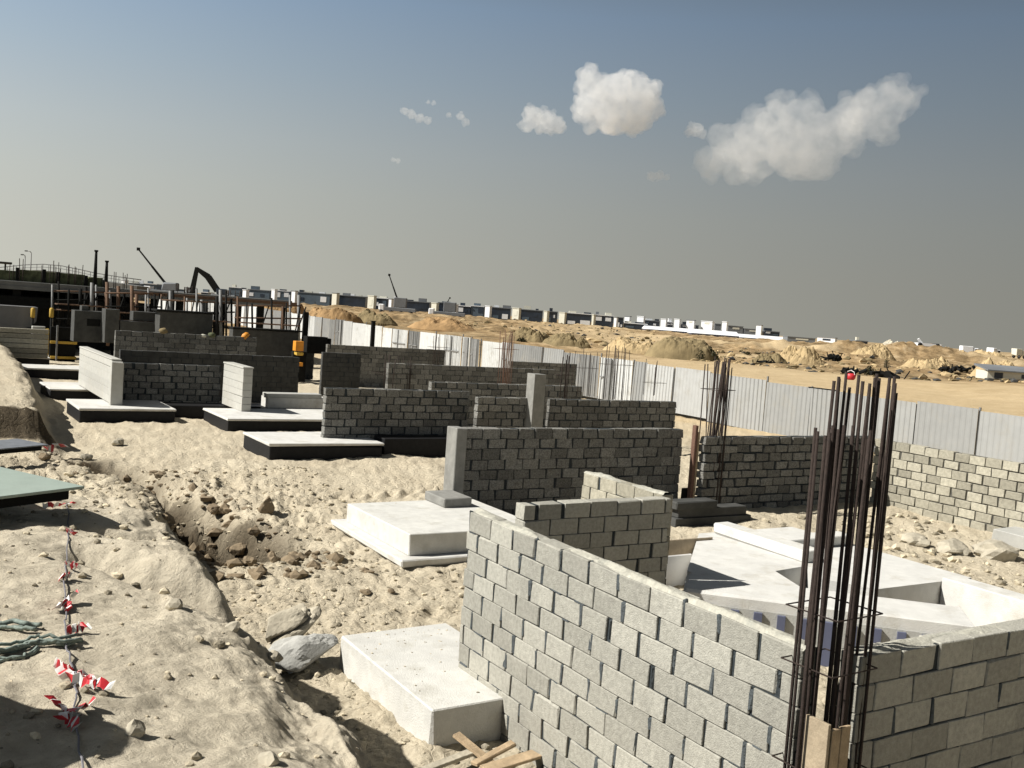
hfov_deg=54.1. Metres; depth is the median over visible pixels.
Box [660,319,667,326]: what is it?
site cabin
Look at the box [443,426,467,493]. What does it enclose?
concrete pier
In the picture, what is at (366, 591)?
stone
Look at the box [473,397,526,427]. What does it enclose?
block wall
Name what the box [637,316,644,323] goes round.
site cabin
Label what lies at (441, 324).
soil heap
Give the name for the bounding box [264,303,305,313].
soil heap
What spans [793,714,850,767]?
column formwork
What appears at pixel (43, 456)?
stone
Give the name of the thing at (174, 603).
stone
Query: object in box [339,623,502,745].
concrete footing
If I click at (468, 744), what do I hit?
timber offcut
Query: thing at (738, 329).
site cabin
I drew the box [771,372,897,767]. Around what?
rebar column
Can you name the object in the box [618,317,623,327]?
site cabin
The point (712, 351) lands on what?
shrub
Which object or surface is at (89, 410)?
concrete footing
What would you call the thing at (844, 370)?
scrap metal
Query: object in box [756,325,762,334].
site cabin
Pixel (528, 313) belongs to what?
site cabin
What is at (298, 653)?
concrete chunk
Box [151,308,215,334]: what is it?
block stack
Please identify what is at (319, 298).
site cabin
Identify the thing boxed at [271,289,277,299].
site cabin
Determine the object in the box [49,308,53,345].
yellow drum
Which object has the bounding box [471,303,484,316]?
site cabin
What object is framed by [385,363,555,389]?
block wall
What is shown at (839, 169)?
sky
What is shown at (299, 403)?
precast slab
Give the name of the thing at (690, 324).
site cabin
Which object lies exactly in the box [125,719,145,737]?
stone
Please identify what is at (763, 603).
ground beam
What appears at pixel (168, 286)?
mobile crane
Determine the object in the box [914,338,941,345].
concrete pump
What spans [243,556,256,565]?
stone
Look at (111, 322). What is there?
block stack
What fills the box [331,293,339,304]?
site cabin
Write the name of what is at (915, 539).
stone
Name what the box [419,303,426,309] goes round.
window
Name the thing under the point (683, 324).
site cabin
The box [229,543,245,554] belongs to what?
stone
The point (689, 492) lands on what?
column formwork
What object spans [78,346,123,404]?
white wall
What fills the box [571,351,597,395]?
rebar column
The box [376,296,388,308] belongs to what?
site cabin
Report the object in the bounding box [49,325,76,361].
wall formwork
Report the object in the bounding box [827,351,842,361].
scrap metal
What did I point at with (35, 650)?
cable
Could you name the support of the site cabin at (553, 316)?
on the ground at (226, 719)
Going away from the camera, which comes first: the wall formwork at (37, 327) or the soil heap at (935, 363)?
the wall formwork at (37, 327)
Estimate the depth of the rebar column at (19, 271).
56.38 m
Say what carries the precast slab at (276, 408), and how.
on the ground at (226, 719)
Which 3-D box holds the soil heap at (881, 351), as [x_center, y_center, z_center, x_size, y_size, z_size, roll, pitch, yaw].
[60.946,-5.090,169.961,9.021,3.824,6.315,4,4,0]
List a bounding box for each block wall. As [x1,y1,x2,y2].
[0,327,48,358]
[113,330,256,357]
[119,349,299,402]
[122,362,221,402]
[305,353,313,378]
[319,352,360,396]
[320,387,469,439]
[326,344,445,386]
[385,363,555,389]
[428,381,581,427]
[458,508,816,767]
[463,427,682,514]
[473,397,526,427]
[508,361,576,385]
[515,496,670,583]
[545,398,676,427]
[581,471,672,584]
[695,435,867,507]
[834,618,1023,767]
[869,439,1023,531]
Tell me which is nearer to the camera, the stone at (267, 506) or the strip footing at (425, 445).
the stone at (267, 506)
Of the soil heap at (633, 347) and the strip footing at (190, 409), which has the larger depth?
the soil heap at (633, 347)
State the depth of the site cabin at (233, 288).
299.96 m
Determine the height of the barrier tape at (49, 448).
0.253 m
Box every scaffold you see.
[51,281,105,326]
[105,282,168,345]
[161,289,234,335]
[234,295,305,340]
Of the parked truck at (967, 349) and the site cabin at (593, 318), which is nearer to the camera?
the parked truck at (967, 349)
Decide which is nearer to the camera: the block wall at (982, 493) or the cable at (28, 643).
the cable at (28, 643)
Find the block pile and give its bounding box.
[670,497,750,526]
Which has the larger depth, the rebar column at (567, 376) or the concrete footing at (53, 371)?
the concrete footing at (53, 371)
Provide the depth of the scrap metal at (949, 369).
128.30 m
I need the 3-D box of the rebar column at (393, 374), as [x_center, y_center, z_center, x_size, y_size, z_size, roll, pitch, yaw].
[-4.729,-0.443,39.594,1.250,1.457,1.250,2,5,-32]
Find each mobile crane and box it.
[137,247,189,292]
[378,274,415,312]
[428,297,464,316]
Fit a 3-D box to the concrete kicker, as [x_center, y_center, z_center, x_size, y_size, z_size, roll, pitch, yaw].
[-1.188,2.128,18.602,0.577,0.176,0.795,2,5,-32]
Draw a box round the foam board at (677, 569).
[666,554,691,586]
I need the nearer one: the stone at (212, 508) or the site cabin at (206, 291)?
the stone at (212, 508)
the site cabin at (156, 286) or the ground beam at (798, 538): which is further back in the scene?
the site cabin at (156, 286)
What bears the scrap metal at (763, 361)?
on the ground at (226, 719)
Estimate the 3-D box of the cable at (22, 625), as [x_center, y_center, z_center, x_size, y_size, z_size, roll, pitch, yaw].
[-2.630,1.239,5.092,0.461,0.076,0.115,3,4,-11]
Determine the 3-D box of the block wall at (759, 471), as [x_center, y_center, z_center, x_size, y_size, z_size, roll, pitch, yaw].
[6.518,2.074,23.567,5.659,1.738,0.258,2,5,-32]
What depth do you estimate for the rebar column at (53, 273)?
57.46 m
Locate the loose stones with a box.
[0,447,1023,767]
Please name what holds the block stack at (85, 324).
on the ground at (226, 719)
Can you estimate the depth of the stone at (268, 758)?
3.91 m
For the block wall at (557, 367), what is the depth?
48.01 m
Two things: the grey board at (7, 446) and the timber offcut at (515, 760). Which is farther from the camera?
the grey board at (7, 446)
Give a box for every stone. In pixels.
[38,453,50,460]
[80,454,92,459]
[111,438,123,445]
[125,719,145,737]
[165,598,182,610]
[207,503,219,514]
[225,621,240,632]
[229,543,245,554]
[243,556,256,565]
[247,527,260,535]
[257,751,279,766]
[258,496,274,514]
[268,650,282,662]
[359,589,371,594]
[480,743,489,749]
[901,532,930,546]
[936,538,970,555]
[971,539,1019,562]
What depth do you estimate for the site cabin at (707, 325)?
309.89 m
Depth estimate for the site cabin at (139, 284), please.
300.74 m
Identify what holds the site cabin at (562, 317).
on the ground at (226, 719)
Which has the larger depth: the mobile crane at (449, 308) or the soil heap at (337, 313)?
the mobile crane at (449, 308)
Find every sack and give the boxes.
[158,328,167,333]
[208,332,215,337]
[241,332,249,339]
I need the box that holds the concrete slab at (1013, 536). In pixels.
[992,526,1023,549]
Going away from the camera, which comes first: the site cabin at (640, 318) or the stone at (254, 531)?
the stone at (254, 531)
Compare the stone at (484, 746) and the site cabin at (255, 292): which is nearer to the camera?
the stone at (484, 746)
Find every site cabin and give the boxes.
[128,280,143,285]
[143,281,161,289]
[201,289,213,294]
[228,284,246,296]
[242,289,249,297]
[248,286,270,298]
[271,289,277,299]
[277,289,291,300]
[291,290,298,302]
[298,290,331,305]
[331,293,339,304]
[339,293,367,307]
[367,295,376,308]
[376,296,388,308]
[388,298,393,306]
[394,296,431,311]
[431,302,438,310]
[438,301,444,311]
[458,303,470,314]
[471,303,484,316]
[485,306,492,317]
[491,305,511,319]
[512,308,521,319]
[521,306,542,321]
[543,311,549,321]
[549,308,557,322]
[559,312,566,323]
[566,311,591,324]
[592,314,595,324]
[595,312,613,326]
[614,317,618,326]
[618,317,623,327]
[623,321,647,329]
[624,316,631,321]
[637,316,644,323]
[645,318,659,325]
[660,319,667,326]
[667,318,672,327]
[674,319,681,327]
[681,322,698,328]
[686,320,695,328]
[701,321,714,329]
[714,323,720,330]
[722,321,727,330]
[728,325,743,333]
[743,328,755,334]
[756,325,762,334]
[762,328,779,336]
[783,336,815,342]
[817,336,836,342]
[850,337,867,343]
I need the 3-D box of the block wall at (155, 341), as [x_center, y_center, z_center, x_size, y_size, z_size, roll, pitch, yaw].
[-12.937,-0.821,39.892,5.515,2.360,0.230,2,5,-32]
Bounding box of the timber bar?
[808,387,835,390]
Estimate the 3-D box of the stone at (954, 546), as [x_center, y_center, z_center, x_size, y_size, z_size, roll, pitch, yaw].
[8.714,3.250,19.822,0.663,0.336,0.738,5,4,16]
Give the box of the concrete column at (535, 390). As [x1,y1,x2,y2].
[525,373,545,427]
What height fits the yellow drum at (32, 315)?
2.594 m
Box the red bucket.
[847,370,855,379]
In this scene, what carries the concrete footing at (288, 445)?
on the ground at (226, 719)
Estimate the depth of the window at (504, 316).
299.94 m
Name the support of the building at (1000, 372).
on the ground at (226, 719)
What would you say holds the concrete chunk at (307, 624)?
on the ground at (226, 719)
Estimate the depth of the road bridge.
189.41 m
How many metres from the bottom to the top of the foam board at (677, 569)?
0.524 m
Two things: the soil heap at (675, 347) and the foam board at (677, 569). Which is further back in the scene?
the soil heap at (675, 347)
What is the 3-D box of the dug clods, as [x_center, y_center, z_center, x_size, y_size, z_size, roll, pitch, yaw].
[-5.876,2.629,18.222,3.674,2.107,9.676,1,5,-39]
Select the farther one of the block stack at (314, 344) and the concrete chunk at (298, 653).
the block stack at (314, 344)
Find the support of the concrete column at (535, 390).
on the ground at (226, 719)
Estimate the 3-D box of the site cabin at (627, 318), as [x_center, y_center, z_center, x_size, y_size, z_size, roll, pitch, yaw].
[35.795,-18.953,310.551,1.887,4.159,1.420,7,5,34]
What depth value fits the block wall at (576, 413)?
30.58 m
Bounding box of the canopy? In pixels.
[0,261,11,269]
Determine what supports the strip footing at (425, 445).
on the ground at (226, 719)
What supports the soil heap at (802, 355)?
on the ground at (226, 719)
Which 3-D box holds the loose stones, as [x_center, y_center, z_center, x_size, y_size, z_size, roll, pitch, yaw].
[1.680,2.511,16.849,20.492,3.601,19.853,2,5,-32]
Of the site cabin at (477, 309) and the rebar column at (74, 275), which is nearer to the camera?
the rebar column at (74, 275)
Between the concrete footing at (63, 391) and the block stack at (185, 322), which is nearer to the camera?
the concrete footing at (63, 391)
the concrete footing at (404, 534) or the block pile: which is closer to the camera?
the concrete footing at (404, 534)
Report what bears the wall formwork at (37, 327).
on the ground at (226, 719)
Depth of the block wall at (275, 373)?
38.01 m
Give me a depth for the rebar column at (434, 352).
50.38 m
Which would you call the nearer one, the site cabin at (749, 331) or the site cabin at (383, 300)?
the site cabin at (383, 300)
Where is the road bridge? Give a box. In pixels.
[0,264,148,300]
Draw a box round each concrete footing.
[14,357,49,364]
[22,364,78,379]
[40,382,99,400]
[66,399,175,422]
[203,408,322,431]
[243,432,383,459]
[331,499,515,567]
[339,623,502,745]
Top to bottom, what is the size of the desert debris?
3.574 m
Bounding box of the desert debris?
[460,318,1023,382]
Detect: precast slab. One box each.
[261,395,323,408]
[261,407,295,408]
[262,392,321,397]
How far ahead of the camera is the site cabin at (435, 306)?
295.93 m
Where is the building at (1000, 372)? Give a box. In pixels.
[974,363,1023,380]
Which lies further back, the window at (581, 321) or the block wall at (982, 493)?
the window at (581, 321)
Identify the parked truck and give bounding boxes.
[959,346,978,352]
[986,348,999,352]
[1011,348,1023,358]
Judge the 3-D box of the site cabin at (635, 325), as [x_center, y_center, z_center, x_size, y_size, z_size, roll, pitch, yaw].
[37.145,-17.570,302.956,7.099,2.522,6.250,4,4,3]
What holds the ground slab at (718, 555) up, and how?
on the ground at (226, 719)
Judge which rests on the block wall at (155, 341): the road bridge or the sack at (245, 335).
the sack at (245, 335)
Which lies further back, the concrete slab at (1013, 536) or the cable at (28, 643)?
the concrete slab at (1013, 536)
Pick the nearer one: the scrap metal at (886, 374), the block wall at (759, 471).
the block wall at (759, 471)
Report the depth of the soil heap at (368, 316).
138.64 m
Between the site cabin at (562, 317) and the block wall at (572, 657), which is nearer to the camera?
the block wall at (572, 657)
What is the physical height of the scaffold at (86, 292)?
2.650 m
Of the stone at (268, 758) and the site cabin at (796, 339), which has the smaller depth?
the stone at (268, 758)
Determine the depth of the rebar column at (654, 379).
31.05 m
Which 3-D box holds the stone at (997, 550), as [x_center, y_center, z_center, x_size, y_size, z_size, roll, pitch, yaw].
[9.476,3.306,19.742,0.816,0.509,0.858,3,4,-15]
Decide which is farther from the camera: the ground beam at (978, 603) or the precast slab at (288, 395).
the precast slab at (288, 395)
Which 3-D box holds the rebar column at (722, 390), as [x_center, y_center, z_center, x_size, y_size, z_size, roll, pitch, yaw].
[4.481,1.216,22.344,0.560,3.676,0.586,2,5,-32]
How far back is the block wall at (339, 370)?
41.62 m
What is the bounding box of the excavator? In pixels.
[190,267,238,296]
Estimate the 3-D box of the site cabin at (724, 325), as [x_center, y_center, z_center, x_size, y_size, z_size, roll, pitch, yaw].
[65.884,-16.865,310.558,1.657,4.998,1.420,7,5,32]
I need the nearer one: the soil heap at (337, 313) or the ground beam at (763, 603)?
the ground beam at (763, 603)
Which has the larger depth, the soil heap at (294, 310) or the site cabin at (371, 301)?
the site cabin at (371, 301)
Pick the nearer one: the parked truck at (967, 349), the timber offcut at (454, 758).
the timber offcut at (454, 758)
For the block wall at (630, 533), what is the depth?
12.55 m
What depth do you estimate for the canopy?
179.56 m
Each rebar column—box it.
[9,258,23,280]
[41,261,58,283]
[67,265,82,285]
[113,272,127,288]
[375,354,411,389]
[428,334,446,364]
[494,330,516,383]
[556,354,569,398]
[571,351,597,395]
[598,344,631,399]
[643,359,666,395]
[695,356,735,503]
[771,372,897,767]
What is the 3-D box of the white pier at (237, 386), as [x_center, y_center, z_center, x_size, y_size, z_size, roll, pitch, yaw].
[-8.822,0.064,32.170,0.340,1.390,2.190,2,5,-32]
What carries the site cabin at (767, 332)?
on the ground at (226, 719)
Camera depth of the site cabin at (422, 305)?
299.86 m
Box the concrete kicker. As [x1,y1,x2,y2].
[425,490,471,507]
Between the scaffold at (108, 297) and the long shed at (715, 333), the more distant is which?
the long shed at (715, 333)
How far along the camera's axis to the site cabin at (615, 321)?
296.13 m
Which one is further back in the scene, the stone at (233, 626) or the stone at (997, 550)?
the stone at (997, 550)
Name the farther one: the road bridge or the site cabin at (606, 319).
the site cabin at (606, 319)
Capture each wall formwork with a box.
[31,326,48,347]
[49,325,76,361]
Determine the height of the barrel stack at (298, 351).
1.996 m
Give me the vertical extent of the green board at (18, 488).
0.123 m
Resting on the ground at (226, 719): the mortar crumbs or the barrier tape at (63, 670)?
the barrier tape at (63, 670)
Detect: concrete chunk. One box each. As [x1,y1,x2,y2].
[266,603,310,642]
[267,606,321,648]
[268,633,338,671]
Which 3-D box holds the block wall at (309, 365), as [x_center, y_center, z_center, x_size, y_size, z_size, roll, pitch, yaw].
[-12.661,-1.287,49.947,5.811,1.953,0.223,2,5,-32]
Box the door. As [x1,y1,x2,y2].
[994,372,1002,377]
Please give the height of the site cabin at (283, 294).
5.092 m
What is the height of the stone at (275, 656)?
0.074 m
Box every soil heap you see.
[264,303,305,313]
[309,307,363,333]
[357,309,397,325]
[407,317,475,331]
[502,327,549,342]
[542,332,590,348]
[603,336,653,354]
[644,336,718,361]
[749,353,787,363]
[780,345,824,365]
[850,343,896,360]
[883,340,897,344]
[901,356,951,368]
[969,357,1013,376]
[973,350,1006,357]
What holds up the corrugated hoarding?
on the ground at (226, 719)
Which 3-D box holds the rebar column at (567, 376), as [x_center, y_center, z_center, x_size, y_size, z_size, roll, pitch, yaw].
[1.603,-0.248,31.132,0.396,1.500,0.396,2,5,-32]
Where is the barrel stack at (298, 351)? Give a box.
[291,341,306,381]
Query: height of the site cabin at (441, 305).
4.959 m
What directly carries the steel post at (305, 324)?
on the ground at (226, 719)
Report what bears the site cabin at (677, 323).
on the ground at (226, 719)
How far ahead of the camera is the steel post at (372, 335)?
47.68 m
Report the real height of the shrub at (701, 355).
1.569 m
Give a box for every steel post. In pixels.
[301,312,308,354]
[370,321,375,346]
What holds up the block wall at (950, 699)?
on the ground at (226, 719)
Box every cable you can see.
[0,618,42,630]
[0,633,82,653]
[0,645,39,662]
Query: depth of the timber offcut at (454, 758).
8.67 m
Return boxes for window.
[320,297,325,301]
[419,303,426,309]
[502,314,507,318]
[580,320,589,324]
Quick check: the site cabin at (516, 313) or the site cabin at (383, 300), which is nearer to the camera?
the site cabin at (516, 313)
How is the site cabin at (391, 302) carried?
on the ground at (226, 719)
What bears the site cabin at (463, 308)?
on the ground at (226, 719)
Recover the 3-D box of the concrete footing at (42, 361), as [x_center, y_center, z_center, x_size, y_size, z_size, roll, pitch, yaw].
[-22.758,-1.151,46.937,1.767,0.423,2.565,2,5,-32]
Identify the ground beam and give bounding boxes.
[683,574,974,666]
[714,522,813,562]
[775,531,845,546]
[940,576,1023,626]
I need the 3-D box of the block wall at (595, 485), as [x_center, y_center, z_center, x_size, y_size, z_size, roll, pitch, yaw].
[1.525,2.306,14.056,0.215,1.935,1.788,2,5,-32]
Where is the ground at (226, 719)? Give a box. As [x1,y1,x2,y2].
[0,287,1023,767]
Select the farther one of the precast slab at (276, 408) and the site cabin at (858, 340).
the site cabin at (858, 340)
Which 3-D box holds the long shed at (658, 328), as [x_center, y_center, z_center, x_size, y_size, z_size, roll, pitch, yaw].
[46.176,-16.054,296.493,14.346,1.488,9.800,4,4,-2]
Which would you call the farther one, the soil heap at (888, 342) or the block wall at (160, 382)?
the soil heap at (888, 342)
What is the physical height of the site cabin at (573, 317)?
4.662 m
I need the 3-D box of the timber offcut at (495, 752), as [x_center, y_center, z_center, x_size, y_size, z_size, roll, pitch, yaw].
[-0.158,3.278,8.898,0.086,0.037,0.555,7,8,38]
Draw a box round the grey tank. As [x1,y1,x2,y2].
[0,305,37,342]
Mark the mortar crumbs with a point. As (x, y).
(412, 652)
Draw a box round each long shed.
[642,325,686,332]
[686,328,738,337]
[739,334,782,339]
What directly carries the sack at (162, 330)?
on the block wall at (155, 341)
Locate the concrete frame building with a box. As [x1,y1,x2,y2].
[0,250,296,354]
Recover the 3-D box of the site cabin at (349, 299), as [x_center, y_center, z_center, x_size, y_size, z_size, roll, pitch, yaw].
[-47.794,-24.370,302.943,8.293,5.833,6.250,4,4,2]
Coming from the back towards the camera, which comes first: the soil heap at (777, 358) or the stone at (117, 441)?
the soil heap at (777, 358)
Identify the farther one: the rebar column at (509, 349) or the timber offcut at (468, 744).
the rebar column at (509, 349)
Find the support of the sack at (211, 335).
on the block wall at (155, 341)
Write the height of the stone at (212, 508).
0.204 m
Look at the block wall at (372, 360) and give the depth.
49.55 m
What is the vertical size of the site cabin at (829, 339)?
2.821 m
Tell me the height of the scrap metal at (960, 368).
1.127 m
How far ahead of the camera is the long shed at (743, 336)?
293.88 m
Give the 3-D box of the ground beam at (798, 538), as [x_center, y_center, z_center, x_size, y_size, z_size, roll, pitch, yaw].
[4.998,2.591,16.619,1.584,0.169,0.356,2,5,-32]
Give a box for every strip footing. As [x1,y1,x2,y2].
[162,402,263,417]
[374,435,446,456]
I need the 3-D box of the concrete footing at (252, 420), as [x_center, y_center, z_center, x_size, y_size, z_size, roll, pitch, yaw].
[-7.329,1.149,31.388,3.968,0.443,2.720,2,5,-32]
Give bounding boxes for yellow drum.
[30,308,34,326]
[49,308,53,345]
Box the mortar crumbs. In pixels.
[366,503,478,692]
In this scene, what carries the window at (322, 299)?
in the site cabin at (319, 298)
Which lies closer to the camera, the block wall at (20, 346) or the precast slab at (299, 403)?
the precast slab at (299, 403)
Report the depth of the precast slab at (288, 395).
33.60 m
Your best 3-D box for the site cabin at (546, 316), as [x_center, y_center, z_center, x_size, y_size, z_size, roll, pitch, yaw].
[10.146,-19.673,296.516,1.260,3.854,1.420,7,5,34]
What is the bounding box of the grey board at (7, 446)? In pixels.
[0,439,48,453]
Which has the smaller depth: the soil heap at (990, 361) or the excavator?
the soil heap at (990, 361)
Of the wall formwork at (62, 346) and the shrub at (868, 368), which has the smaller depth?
the wall formwork at (62, 346)
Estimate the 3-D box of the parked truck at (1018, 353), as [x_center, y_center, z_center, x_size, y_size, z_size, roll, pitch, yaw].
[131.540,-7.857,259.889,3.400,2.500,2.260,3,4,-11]
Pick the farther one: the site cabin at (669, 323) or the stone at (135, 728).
the site cabin at (669, 323)
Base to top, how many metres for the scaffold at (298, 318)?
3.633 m
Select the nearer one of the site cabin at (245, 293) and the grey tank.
the grey tank
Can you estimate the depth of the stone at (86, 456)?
23.06 m
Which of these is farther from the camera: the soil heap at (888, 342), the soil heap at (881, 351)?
the soil heap at (888, 342)
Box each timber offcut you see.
[419,749,474,767]
[453,732,494,762]
[471,740,515,766]
[480,750,541,767]
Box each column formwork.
[681,425,699,497]
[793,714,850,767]
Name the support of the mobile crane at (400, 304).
on the ground at (226, 719)
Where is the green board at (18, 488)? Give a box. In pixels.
[0,467,83,507]
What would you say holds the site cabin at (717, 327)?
on the ground at (226, 719)
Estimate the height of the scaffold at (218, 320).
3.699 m
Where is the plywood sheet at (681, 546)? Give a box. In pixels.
[668,537,712,555]
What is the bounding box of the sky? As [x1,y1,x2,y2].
[0,0,1023,352]
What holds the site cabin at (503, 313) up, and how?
on the ground at (226, 719)
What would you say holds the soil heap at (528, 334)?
on the ground at (226, 719)
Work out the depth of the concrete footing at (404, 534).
16.66 m
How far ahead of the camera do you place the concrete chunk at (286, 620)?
10.96 m
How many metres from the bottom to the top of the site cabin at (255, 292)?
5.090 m
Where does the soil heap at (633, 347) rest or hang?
on the ground at (226, 719)
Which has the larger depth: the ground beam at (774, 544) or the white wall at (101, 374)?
the white wall at (101, 374)
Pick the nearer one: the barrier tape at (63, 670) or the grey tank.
the barrier tape at (63, 670)
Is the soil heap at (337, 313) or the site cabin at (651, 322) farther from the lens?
the site cabin at (651, 322)
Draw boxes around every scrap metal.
[752,358,782,362]
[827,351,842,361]
[840,366,866,374]
[869,367,909,378]
[938,364,956,372]
[956,365,975,371]
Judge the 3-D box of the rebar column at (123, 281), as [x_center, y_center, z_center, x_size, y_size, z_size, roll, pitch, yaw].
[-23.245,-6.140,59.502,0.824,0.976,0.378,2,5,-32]
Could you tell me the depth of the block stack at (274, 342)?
49.20 m
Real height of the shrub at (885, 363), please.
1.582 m
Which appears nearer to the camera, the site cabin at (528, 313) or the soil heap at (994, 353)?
the soil heap at (994, 353)
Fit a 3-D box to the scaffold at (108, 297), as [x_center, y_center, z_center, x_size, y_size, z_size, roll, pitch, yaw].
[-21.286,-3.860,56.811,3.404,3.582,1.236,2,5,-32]
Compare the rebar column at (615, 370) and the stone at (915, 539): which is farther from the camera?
the rebar column at (615, 370)
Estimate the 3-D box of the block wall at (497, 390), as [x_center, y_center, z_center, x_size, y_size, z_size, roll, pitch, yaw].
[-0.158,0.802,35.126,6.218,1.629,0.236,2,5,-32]
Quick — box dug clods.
[64,460,374,582]
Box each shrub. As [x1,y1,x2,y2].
[696,350,705,359]
[709,346,718,359]
[864,365,875,374]
[883,358,888,367]
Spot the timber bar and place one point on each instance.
(820, 388)
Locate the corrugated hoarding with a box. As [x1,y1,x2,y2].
[158,299,1023,462]
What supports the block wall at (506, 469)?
on the ground at (226, 719)
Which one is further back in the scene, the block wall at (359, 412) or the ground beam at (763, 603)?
the block wall at (359, 412)
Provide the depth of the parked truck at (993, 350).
263.88 m
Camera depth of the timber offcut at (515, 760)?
8.75 m
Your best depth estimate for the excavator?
149.44 m
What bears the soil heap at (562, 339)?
on the ground at (226, 719)
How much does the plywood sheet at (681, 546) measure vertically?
0.646 m
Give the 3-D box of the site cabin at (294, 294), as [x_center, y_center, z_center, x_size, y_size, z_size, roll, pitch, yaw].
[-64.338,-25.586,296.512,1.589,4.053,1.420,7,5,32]
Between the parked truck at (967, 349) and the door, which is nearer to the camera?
the door
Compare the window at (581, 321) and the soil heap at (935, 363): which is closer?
the soil heap at (935, 363)
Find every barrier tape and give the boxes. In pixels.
[42,501,115,767]
[43,444,69,452]
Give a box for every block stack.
[70,305,102,342]
[101,308,154,342]
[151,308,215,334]
[228,326,298,356]
[303,336,330,353]
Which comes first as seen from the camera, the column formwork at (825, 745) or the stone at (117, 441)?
the column formwork at (825, 745)
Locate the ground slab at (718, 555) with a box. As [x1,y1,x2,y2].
[687,527,970,603]
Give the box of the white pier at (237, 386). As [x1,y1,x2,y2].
[222,362,253,410]

